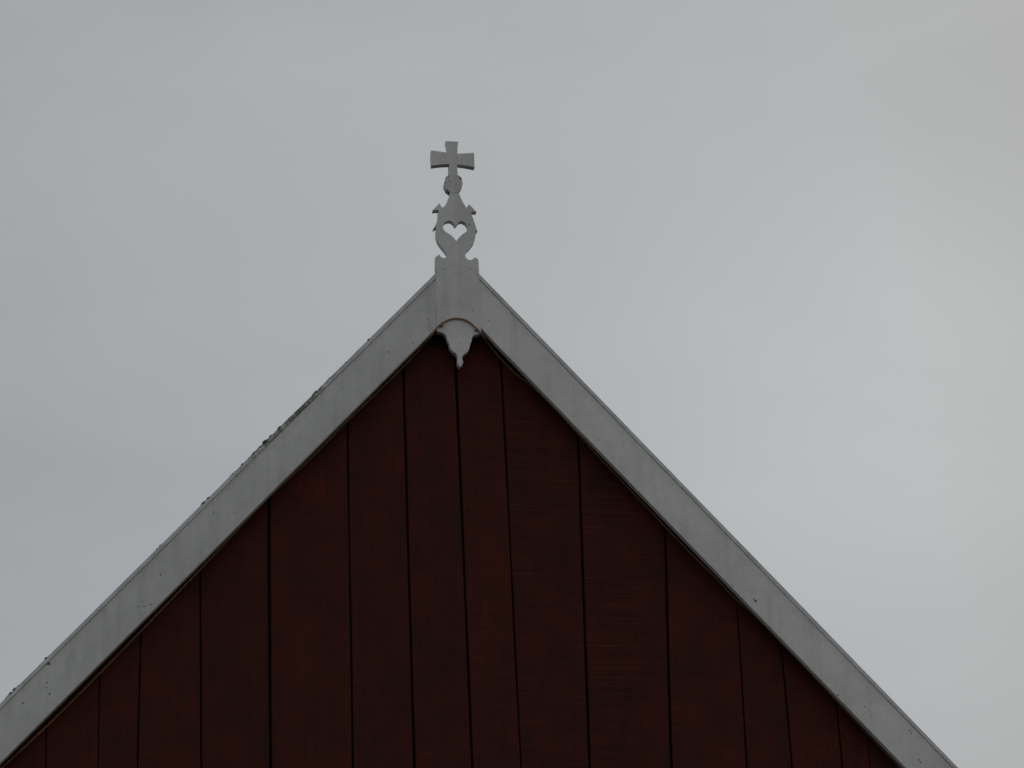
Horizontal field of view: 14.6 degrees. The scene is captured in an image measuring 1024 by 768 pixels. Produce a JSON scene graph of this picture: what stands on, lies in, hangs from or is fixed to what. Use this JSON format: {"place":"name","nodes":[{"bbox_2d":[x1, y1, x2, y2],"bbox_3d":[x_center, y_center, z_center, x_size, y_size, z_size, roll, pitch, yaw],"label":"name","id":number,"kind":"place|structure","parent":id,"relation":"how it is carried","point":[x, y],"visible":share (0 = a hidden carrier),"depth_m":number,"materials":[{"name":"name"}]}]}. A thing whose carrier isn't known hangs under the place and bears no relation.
{"place":"outdoors","nodes":[
{"label":"outdoors","id":0,"kind":"place"},
{"bbox_2d":[0,0,1023,767],"label":"sky","id":1,"kind":"structure","parent":0,"point":[781,242],"materials":[{"name":"grey"}]},
{"label":"ground","id":2,"kind":"structure","parent":0,"visible":0},
{"bbox_2d":[0,141,957,767],"bbox_3d":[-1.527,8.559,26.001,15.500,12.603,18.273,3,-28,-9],"label":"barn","id":3,"kind":"structure","parent":2,"relation":"on","point":[454,543],"depth_m":19.86,"materials":[{"name":"red painted plank"},{"name":"white painted wood"},{"name":"tile"}]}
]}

